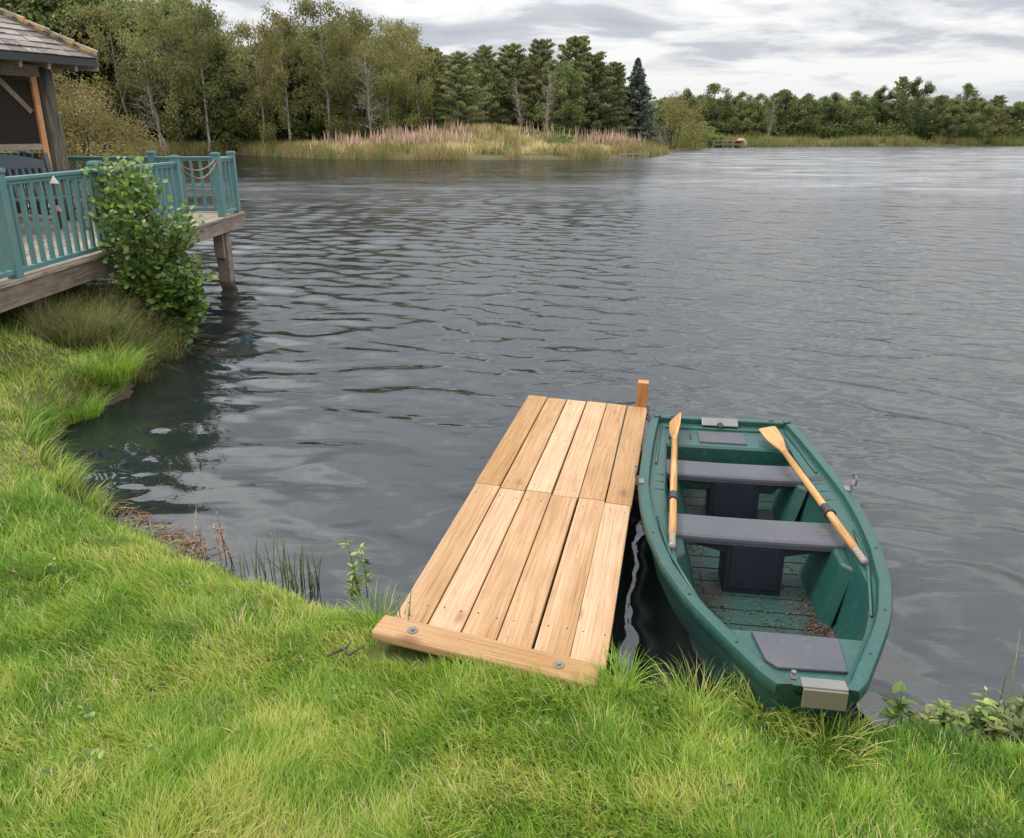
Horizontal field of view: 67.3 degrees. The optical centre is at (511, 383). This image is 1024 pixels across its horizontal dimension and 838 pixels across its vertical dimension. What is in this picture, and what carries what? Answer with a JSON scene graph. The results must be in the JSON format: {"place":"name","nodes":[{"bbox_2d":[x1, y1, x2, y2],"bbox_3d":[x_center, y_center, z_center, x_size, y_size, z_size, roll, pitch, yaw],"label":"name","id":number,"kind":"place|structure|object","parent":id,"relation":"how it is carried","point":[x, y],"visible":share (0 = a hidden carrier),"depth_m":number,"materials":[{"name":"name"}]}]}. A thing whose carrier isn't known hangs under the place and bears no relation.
{"place":"outdoors","nodes":[
{"label":"outdoors","id":0,"kind":"place"},
{"bbox_2d":[0,250,224,383],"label":"rough grass","id":1,"kind":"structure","parent":0,"point":[92,296],"depth_m":7.62,"materials":[{"name":"plant"}]},
{"bbox_2d":[0,132,1023,837],"bbox_3d":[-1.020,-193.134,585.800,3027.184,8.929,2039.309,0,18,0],"label":"ground","id":2,"kind":"structure","parent":0,"point":[382,650],"depth_m":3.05,"materials":[{"name":"plant"}]},
{"bbox_2d":[0,395,74,432],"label":"grass tussock","id":3,"kind":"object","parent":2,"relation":"on","point":[49,415],"depth_m":5.81,"materials":[{"name":"plant"}]},
{"bbox_2d":[0,0,84,83],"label":"broadleaf tree","id":4,"kind":"object","parent":2,"relation":"on","point":[10,4],"visible":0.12,"depth_m":78.44,"materials":[{"name":"green plant"}]},
{"bbox_2d":[1,0,122,137],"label":"broadleaf tree","id":5,"kind":"object","parent":2,"relation":"on","point":[40,13],"visible":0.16,"depth_m":77.94,"materials":[{"name":"green plant"}]},
{"bbox_2d":[1,70,130,161],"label":"willow bush","id":6,"kind":"object","parent":2,"relation":"on","point":[67,85],"visible":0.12,"depth_m":57.44,"materials":[{"name":"green plant"}]},
{"bbox_2d":[19,303,124,348],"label":"grass tussock","id":7,"kind":"object","parent":2,"relation":"on","point":[60,338],"depth_m":7.12,"materials":[{"name":"plant"}]},
{"bbox_2d":[42,388,121,423],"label":"grass tussock","id":8,"kind":"object","parent":2,"relation":"on","point":[90,408],"depth_m":6.39,"materials":[{"name":"plant"}]},
{"bbox_2d":[5,75,165,167],"bbox_3d":[-29.174,-16.587,52.577,10.407,8.578,9.897,-8,20,-23],"label":"willow bush","id":9,"kind":"object","parent":2,"relation":"on","point":[73,121],"visible":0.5,"depth_m":52.68,"materials":[{"name":"green plant"}]},
{"bbox_2d":[45,0,156,137],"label":"broadleaf tree","id":10,"kind":"object","parent":2,"relation":"on","point":[65,15],"visible":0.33,"depth_m":78.80,"materials":[{"name":"green plant"}]},
{"bbox_2d":[54,0,158,139],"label":"birch tree","id":11,"kind":"object","parent":2,"relation":"on","point":[119,84],"visible":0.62,"depth_m":76.37,"materials":[{"name":"green plant"}]},
{"bbox_2d":[47,337,177,384],"bbox_3d":[-3.613,-0.222,6.887,1.189,0.344,1.057,0,18,0],"label":"grass tussock","id":12,"kind":"object","parent":2,"relation":"on","point":[130,365],"depth_m":6.84,"materials":[{"name":"plant"}]},
{"bbox_2d":[65,1,169,137],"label":"broadleaf tree","id":13,"kind":"object","parent":2,"relation":"on","point":[117,3],"visible":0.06,"depth_m":81.93,"materials":[{"name":"green plant"}]},
{"bbox_2d":[0,204,244,318],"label":"viewing deck","id":14,"kind":"structure","parent":2,"relation":"on","point":[38,284],"depth_m":8.30,"materials":[{"name":"wood"}]},
{"bbox_2d":[0,152,86,229],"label":"garden bench","id":15,"kind":"object","parent":14,"relation":"on","point":[14,162],"visible":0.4,"depth_m":10.09,"materials":[{"name":"grey wood"}]},
{"bbox_2d":[0,8,99,220],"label":"gazebo","id":16,"kind":"object","parent":14,"relation":"on","point":[32,55],"visible":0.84,"depth_m":10.79,"materials":[{"name":"brown wood"}]},
{"bbox_2d":[0,155,186,278],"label":"deck railing","id":17,"kind":"object","parent":14,"relation":"on","point":[13,263],"visible":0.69,"depth_m":7.53,"materials":[{"name":"teal paint"}]},
{"bbox_2d":[19,151,231,211],"bbox_3d":[-8.480,-3.268,12.463,7.840,0.961,0.122,0,18,0],"label":"deck railing","id":18,"kind":"object","parent":14,"relation":"on","point":[151,157],"visible":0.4,"depth_m":12.36,"materials":[{"name":"teal paint"}]},
{"bbox_2d":[210,151,240,216],"bbox_3d":[-4.500,-3.155,12.121,0.122,0.961,0.802,0,18,0],"label":"deck railing","id":19,"kind":"object","parent":14,"relation":"on","point":[233,187],"visible":1,"depth_m":12.07,"materials":[{"name":"teal paint"}]},
{"bbox_2d":[121,46,174,154],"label":"sparse tree","id":20,"kind":"object","parent":2,"relation":"on","point":[153,110],"visible":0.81,"depth_m":75.41,"materials":[{"name":"plant"}]},
{"bbox_2d":[79,150,217,345],"bbox_3d":[-3.974,-1.429,8.446,1.393,2.169,1.204,0,18,0],"label":"alder shrub","id":21,"kind":"object","parent":2,"relation":"on","point":[143,260],"visible":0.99,"depth_m":8.33,"materials":[{"name":"green plant"}]},
{"bbox_2d":[112,1,207,136],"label":"broadleaf tree","id":22,"kind":"object","parent":2,"relation":"on","point":[168,12],"visible":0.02,"depth_m":83.51,"materials":[{"name":"green plant"}]},
{"bbox_2d":[109,0,214,145],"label":"birch tree","id":23,"kind":"object","parent":2,"relation":"on","point":[151,19],"visible":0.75,"depth_m":74.69,"materials":[{"name":"green plant"}]},
{"bbox_2d":[136,16,245,141],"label":"broadleaf tree","id":24,"kind":"object","parent":2,"relation":"on","point":[189,137],"visible":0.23,"depth_m":80.03,"materials":[{"name":"green plant"}]},
{"bbox_2d":[155,0,235,154],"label":"birch tree","id":25,"kind":"object","parent":2,"relation":"on","point":[206,16],"visible":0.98,"depth_m":73.67,"materials":[{"name":"green plant"}]},
{"bbox_2d":[20,312,381,618],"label":"overhanging grass","id":26,"kind":"structure","parent":2,"relation":"on","point":[41,438],"depth_m":5.26,"materials":[{"name":"plant"}]},
{"bbox_2d":[197,27,244,116],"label":"birch tree","id":27,"kind":"object","parent":2,"relation":"on","point":[227,40],"visible":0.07,"depth_m":84.59,"materials":[{"name":"green plant"}]},
{"bbox_2d":[190,40,267,150],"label":"broadleaf tree","id":28,"kind":"object","parent":2,"relation":"on","point":[235,131],"visible":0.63,"depth_m":77.59,"materials":[{"name":"green plant"}]},
{"bbox_2d":[224,17,290,144],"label":"birch tree","id":29,"kind":"object","parent":2,"relation":"on","point":[261,97],"visible":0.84,"depth_m":74.14,"materials":[{"name":"green plant"}]},
{"bbox_2d":[246,0,312,143],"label":"birch tree","id":30,"kind":"object","parent":2,"relation":"on","point":[282,25],"visible":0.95,"depth_m":72.89,"materials":[{"name":"green plant"}]},
{"bbox_2d":[239,31,332,141],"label":"broadleaf tree","id":31,"kind":"object","parent":2,"relation":"on","point":[296,64],"visible":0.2,"depth_m":82.19,"materials":[{"name":"green plant"}]},
{"bbox_2d":[253,518,328,594],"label":"rush clump","id":32,"kind":"object","parent":2,"relation":"on","point":[282,571],"visible":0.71,"depth_m":3.96,"materials":[{"name":"plant"}]},
{"bbox_2d":[263,34,343,143],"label":"broadleaf tree","id":33,"kind":"object","parent":2,"relation":"on","point":[296,124],"visible":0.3,"depth_m":81.72,"materials":[{"name":"green plant"}]},
{"bbox_2d":[280,28,357,132],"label":"broadleaf tree","id":34,"kind":"object","parent":2,"relation":"on","point":[296,82],"visible":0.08,"depth_m":84.25,"materials":[{"name":"green plant"}]},
{"bbox_2d":[287,0,361,140],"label":"birch tree","id":35,"kind":"object","parent":2,"relation":"on","point":[324,82],"visible":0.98,"depth_m":73.72,"materials":[{"name":"green plant"}]},
{"bbox_2d":[313,15,361,115],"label":"birch tree","id":36,"kind":"object","parent":2,"relation":"on","point":[345,26],"visible":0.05,"depth_m":83.68,"materials":[{"name":"green plant"}]},
{"bbox_2d":[311,2,384,137],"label":"birch tree","id":37,"kind":"object","parent":2,"relation":"on","point":[353,20],"visible":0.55,"depth_m":76.03,"materials":[{"name":"green plant"}]},
{"bbox_2d":[71,107,630,145],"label":"undergrowth","id":38,"kind":"object","parent":2,"relation":"on","point":[204,137],"visible":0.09,"depth_m":82.54,"materials":[{"name":"green plant"}]},
{"bbox_2d":[338,531,373,605],"bbox_3d":[-0.770,0.911,3.830,0.183,0.416,0.116,-9,20,-25],"label":"willowherb","id":39,"kind":"object","parent":2,"relation":"on","point":[354,575],"visible":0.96,"depth_m":3.85,"materials":[{"name":"green plant"}]},
{"bbox_2d":[71,121,646,154],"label":"meadow grass","id":40,"kind":"structure","parent":2,"relation":"on","point":[502,130],"depth_m":69.82,"materials":[{"name":"plant"}]},
{"bbox_2d":[324,24,400,136],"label":"birch tree","id":41,"kind":"object","parent":2,"relation":"on","point":[357,104],"visible":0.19,"depth_m":82.33,"materials":[{"name":"green plant"}]},
{"bbox_2d":[350,46,387,138],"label":"sparse tree","id":42,"kind":"object","parent":2,"relation":"on","point":[368,106],"visible":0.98,"depth_m":72.60,"materials":[{"name":"plant"}]},
{"bbox_2d":[324,579,417,644],"bbox_3d":[-0.606,0.972,3.291,0.439,0.177,0.512,0,18,0],"label":"grass tussock","id":43,"kind":"object","parent":2,"relation":"on","point":[368,620],"depth_m":3.32,"materials":[{"name":"plant"}]},
{"bbox_2d":[74,134,669,159],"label":"reed bed","id":44,"kind":"object","parent":2,"relation":"on","point":[380,153],"visible":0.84,"depth_m":66.44,"materials":[{"name":"plant"}]},
{"bbox_2d":[350,15,416,136],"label":"birch tree","id":45,"kind":"object","parent":2,"relation":"on","point":[388,82],"visible":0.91,"depth_m":73.52,"materials":[{"name":"green plant"}]},
{"bbox_2d":[309,118,490,156],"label":"fireweed patch","id":46,"kind":"object","parent":2,"relation":"on","point":[395,136],"visible":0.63,"depth_m":69.19,"materials":[{"name":"plant"}]},
{"bbox_2d":[379,38,428,132],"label":"birch tree","id":47,"kind":"object","parent":2,"relation":"on","point":[402,102],"visible":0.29,"depth_m":82.33,"materials":[{"name":"green plant"}]},
{"bbox_2d":[41,557,779,837],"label":"lawn weeds","id":48,"kind":"object","parent":2,"relation":"on","point":[101,754],"visible":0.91,"depth_m":2.43,"materials":[{"name":"green plant"}]},
{"bbox_2d":[383,20,442,131],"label":"birch tree","id":49,"kind":"object","parent":2,"relation":"on","point":[424,92],"visible":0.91,"depth_m":74.05,"materials":[{"name":"green plant"}]},
{"bbox_2d":[410,46,456,126],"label":"pine tree","id":50,"kind":"object","parent":2,"relation":"on","point":[434,115],"visible":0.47,"depth_m":76.14,"materials":[{"name":"green plant"}]},
{"bbox_2d":[434,50,494,123],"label":"pine tree","id":51,"kind":"object","parent":2,"relation":"on","point":[457,63],"visible":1,"depth_m":74.44,"materials":[{"name":"green plant"}]},
{"bbox_2d":[462,44,509,123],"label":"pine tree","id":52,"kind":"object","parent":2,"relation":"on","point":[484,55],"visible":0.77,"depth_m":77.47,"materials":[{"name":"green plant"}]},
{"bbox_2d":[477,59,517,127],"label":"pine tree","id":53,"kind":"object","parent":2,"relation":"on","point":[497,66],"visible":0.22,"depth_m":80.74,"materials":[{"name":"green plant"}]},
{"bbox_2d":[372,380,648,691],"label":"jetty","id":54,"kind":"object","parent":2,"relation":"on","point":[484,583],"visible":0.94,"depth_m":3.71,"materials":[{"name":"brown wood"}]},
{"bbox_2d":[482,42,546,127],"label":"pine tree","id":55,"kind":"object","parent":2,"relation":"on","point":[517,62],"visible":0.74,"depth_m":79.46,"materials":[{"name":"green plant"}]},
{"bbox_2d":[510,76,525,133],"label":"sparse tree","id":56,"kind":"object","parent":2,"relation":"on","point":[518,104],"visible":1,"depth_m":73.26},
{"bbox_2d":[515,38,569,131],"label":"pine tree","id":57,"kind":"object","parent":2,"relation":"on","point":[543,57],"visible":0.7,"depth_m":78.34,"materials":[{"name":"green plant"}]},
{"bbox_2d":[537,69,559,135],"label":"sparse tree","id":58,"kind":"object","parent":2,"relation":"on","point":[549,103],"visible":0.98,"depth_m":73.83,"materials":[{"name":"plant"}]},
{"bbox_2d":[510,119,596,144],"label":"fireweed patch","id":59,"kind":"object","parent":2,"relation":"on","point":[548,133],"visible":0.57,"depth_m":72.62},
{"bbox_2d":[533,60,589,136],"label":"broadleaf tree","id":60,"kind":"object","parent":2,"relation":"on","point":[562,70],"visible":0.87,"depth_m":75.51,"materials":[{"name":"green plant"}]},
{"bbox_2d":[544,35,597,127],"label":"pine tree","id":61,"kind":"object","parent":2,"relation":"on","point":[570,52],"visible":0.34,"depth_m":79.59,"materials":[{"name":"green plant"}]},
{"bbox_2d":[558,51,634,134],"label":"pine tree","id":62,"kind":"object","parent":2,"relation":"on","point":[588,72],"visible":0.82,"depth_m":77.86,"materials":[{"name":"green plant"}]},
{"bbox_2d":[554,126,661,155],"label":"fireweed patch","id":63,"kind":"object","parent":2,"relation":"on","point":[605,138],"visible":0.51,"depth_m":72.90,"materials":[{"name":"plant"}]},
{"bbox_2d":[586,61,633,134],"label":"pine tree","id":64,"kind":"object","parent":2,"relation":"on","point":[620,73],"visible":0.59,"depth_m":79.75,"materials":[{"name":"green plant"}]},
{"bbox_2d":[569,634,676,703],"bbox_3d":[0.385,1.073,2.818,0.400,0.144,0.363,-8,20,-22],"label":"grass tussock","id":65,"kind":"object","parent":2,"relation":"on","point":[618,667],"depth_m":2.85,"materials":[{"name":"plant"}]},
{"bbox_2d":[608,57,669,145],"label":"spruce tree","id":66,"kind":"object","parent":2,"relation":"on","point":[639,96],"visible":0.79,"depth_m":81.84,"materials":[{"name":"green plant"}]},
{"bbox_2d":[652,90,715,150],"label":"willow bush","id":67,"kind":"object","parent":2,"relation":"on","point":[677,114],"visible":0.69,"depth_m":96.71,"materials":[{"name":"green plant"}]},
{"bbox_2d":[671,87,699,135],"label":"broadleaf tree","id":68,"kind":"object","parent":2,"relation":"on","point":[688,93],"visible":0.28,"depth_m":119.74,"materials":[{"name":"green plant"}]},
{"bbox_2d":[673,122,728,147],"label":"shrub","id":69,"kind":"object","parent":2,"relation":"on","point":[714,136],"visible":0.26,"depth_m":110.03,"materials":[{"name":"green plant"}]},
{"bbox_2d":[640,653,764,713],"bbox_3d":[0.696,1.164,2.874,0.481,0.166,0.553,0,18,0],"label":"grass tussock","id":70,"kind":"object","parent":2,"relation":"on","point":[703,687],"depth_m":2.95,"materials":[{"name":"plant"}]},
{"bbox_2d":[693,82,737,134],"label":"broadleaf tree","id":71,"kind":"object","parent":2,"relation":"on","point":[714,88],"visible":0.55,"depth_m":123.39,"materials":[{"name":"green plant"}]},
{"bbox_2d":[725,91,760,137],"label":"broadleaf tree","id":72,"kind":"object","parent":2,"relation":"on","point":[738,99],"visible":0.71,"depth_m":122.87,"materials":[{"name":"green plant"}]},
{"bbox_2d":[740,93,777,139],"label":"broadleaf tree","id":73,"kind":"object","parent":2,"relation":"on","point":[765,108],"visible":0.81,"depth_m":121.24,"materials":[{"name":"green plant"}]},
{"bbox_2d":[712,659,845,750],"bbox_3d":[0.917,1.120,2.733,0.440,0.144,0.506,0,18,0],"label":"grass tussock","id":74,"kind":"object","parent":2,"relation":"on","point":[747,699],"depth_m":2.71,"materials":[{"name":"plant"}]},
{"bbox_2d":[765,89,801,129],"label":"broadleaf tree","id":75,"kind":"object","parent":2,"relation":"on","point":[783,95],"visible":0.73,"depth_m":124.05,"materials":[{"name":"green plant"}]},
{"bbox_2d":[783,92,822,138],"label":"broadleaf tree","id":76,"kind":"object","parent":2,"relation":"on","point":[805,106],"visible":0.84,"depth_m":122.05,"materials":[{"name":"green plant"}]},
{"bbox_2d":[811,92,849,137],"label":"broadleaf tree","id":77,"kind":"object","parent":2,"relation":"on","point":[835,97],"visible":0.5,"depth_m":125.35,"materials":[{"name":"green plant"}]},
{"bbox_2d":[648,116,1023,142],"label":"undergrowth","id":78,"kind":"object","parent":2,"relation":"on","point":[878,130],"visible":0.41,"depth_m":123.46,"materials":[{"name":"green plant"}]},
{"bbox_2d":[761,693,914,777],"bbox_3d":[1.053,1.154,2.598,0.497,0.150,0.486,16,24,40],"label":"grass tussock","id":79,"kind":"object","parent":2,"relation":"on","point":[862,730],"depth_m":2.60,"materials":[{"name":"plant"}]},
{"bbox_2d":[653,130,1023,146],"bbox_3d":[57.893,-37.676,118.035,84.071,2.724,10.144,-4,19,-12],"label":"reed bed","id":80,"kind":"object","parent":2,"relation":"on","point":[869,141],"visible":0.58,"depth_m":117.91,"materials":[{"name":"plant"}]},
{"bbox_2d":[835,90,877,137],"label":"broadleaf tree","id":81,"kind":"object","parent":2,"relation":"on","point":[867,120],"visible":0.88,"depth_m":122.75,"materials":[{"name":"green plant"}]},
{"bbox_2d":[865,85,903,128],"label":"broadleaf tree","id":82,"kind":"object","parent":2,"relation":"on","point":[880,95],"visible":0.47,"depth_m":127.27,"materials":[{"name":"green plant"}]},
{"bbox_2d":[878,681,919,727],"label":"broadleaf weed","id":83,"kind":"object","parent":2,"relation":"on","point":[895,708],"visible":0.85,"depth_m":2.81,"materials":[{"name":"green plant"}]},
{"bbox_2d":[885,76,913,133],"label":"pine tree","id":84,"kind":"object","parent":2,"relation":"on","point":[903,82],"visible":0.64,"depth_m":125.48,"materials":[{"name":"green plant"}]},
{"bbox_2d":[893,76,936,141],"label":"broadleaf tree","id":85,"kind":"object","parent":2,"relation":"on","point":[915,103],"visible":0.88,"depth_m":121.82,"materials":[{"name":"green plant"}]},
{"bbox_2d":[903,700,964,729],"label":"broadleaf weed","id":86,"kind":"object","parent":2,"relation":"on","point":[926,716],"visible":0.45,"depth_m":2.80,"materials":[{"name":"green plant"}]},
{"bbox_2d":[921,94,961,139],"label":"broadleaf tree","id":87,"kind":"object","parent":2,"relation":"on","point":[940,99],"visible":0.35,"depth_m":123.05,"materials":[{"name":"green plant"}]},
{"bbox_2d":[935,98,969,141],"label":"broadleaf tree","id":88,"kind":"object","parent":2,"relation":"on","point":[955,105],"visible":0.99,"depth_m":120.03,"materials":[{"name":"green plant"}]},
{"bbox_2d":[949,82,984,135],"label":"broadleaf tree","id":89,"kind":"object","parent":2,"relation":"on","point":[969,91],"visible":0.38,"depth_m":125.12,"materials":[{"name":"green plant"}]},
{"bbox_2d":[935,686,1007,740],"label":"broadleaf weed","id":90,"kind":"object","parent":2,"relation":"on","point":[986,703],"visible":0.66,"depth_m":2.77,"materials":[{"name":"green plant"}]},
{"bbox_2d":[964,100,998,143],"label":"broadleaf tree","id":91,"kind":"object","parent":2,"relation":"on","point":[973,120],"visible":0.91,"depth_m":120.88,"materials":[{"name":"green plant"}]},
{"bbox_2d":[960,702,1023,747],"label":"broadleaf weed","id":92,"kind":"object","parent":2,"relation":"on","point":[993,728],"visible":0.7,"depth_m":2.73,"materials":[{"name":"green plant"}]},
{"bbox_2d":[979,95,1012,136],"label":"tree","id":93,"kind":"object","parent":2,"relation":"on","point":[996,101],"visible":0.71,"depth_m":122.93,"materials":[{"name":"green plant"}]},
{"bbox_2d":[992,685,1023,750],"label":"broadleaf weed","id":94,"kind":"object","parent":2,"relation":"on","point":[1007,711],"visible":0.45,"depth_m":2.79,"materials":[{"name":"green plant"}]},
{"bbox_2d":[1003,101,1023,135],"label":"broadleaf tree","id":95,"kind":"object","parent":2,"relation":"on","point":[1017,107],"visible":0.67,"depth_m":125.25,"materials":[{"name":"green plant"}]},
{"bbox_2d":[15,146,1023,755],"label":"pond water","id":96,"kind":"structure","parent":0,"point":[383,354],"depth_m":8.28,"materials":[{"name":"liquid"}]},
{"bbox_2d":[83,490,220,561],"bbox_3d":[-2.261,0.836,4.675,1.540,0.121,0.387,14,23,36],"label":"shore debris","id":97,"kind":"object","parent":96,"relation":"on","point":[171,534],"visible":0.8,"depth_m":4.60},
{"bbox_2d":[208,511,233,565],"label":"dead herb","id":98,"kind":"object","parent":96,"relation":"on","point":[224,544],"visible":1,"depth_m":4.24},
{"bbox_2d":[237,527,322,594],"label":"rush clump","id":99,"kind":"object","parent":96,"relation":"on","point":[291,571],"visible":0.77,"depth_m":4.06,"materials":[{"name":"plant"}]},
{"bbox_2d":[635,413,892,729],"bbox_3d":[1.232,0.874,4.013,1.189,0.672,2.882,3,18,8],"label":"rowing boat","id":100,"kind":"object","parent":96,"relation":"on","point":[740,472],"visible":0.88,"depth_m":3.81,"materials":[{"name":"green plastic"}]},
{"bbox_2d":[667,412,680,549],"bbox_3d":[0.936,0.501,4.445,0.060,0.112,1.768,43,21,-4],"label":"oar","id":101,"kind":"object","parent":100,"relation":"on","point":[674,427],"visible":1,"depth_m":4.22,"materials":[{"name":"brown wood"}]},
{"bbox_2d":[686,489,835,637],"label":"leaf litter","id":102,"kind":"object","parent":100,"relation":"in","point":[815,626],"visible":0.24,"depth_m":3.72,"materials":[{"name":"plant"}]},
{"bbox_2d":[759,426,867,564],"bbox_3d":[1.641,0.551,4.279,0.112,0.060,1.692,-11,17,6],"label":"oar","id":103,"kind":"object","parent":100,"relation":"on","point":[772,435],"visible":1,"depth_m":4.13,"materials":[{"name":"brown wood"}]},
{"bbox_2d":[999,630,1023,738],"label":"rush clump","id":104,"kind":"object","parent":96,"relation":"in","point":[1007,705],"visible":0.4,"depth_m":2.94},
{"bbox_2d":[123,0,1023,115],"label":"sky","id":105,"kind":"structure","parent":0,"point":[820,48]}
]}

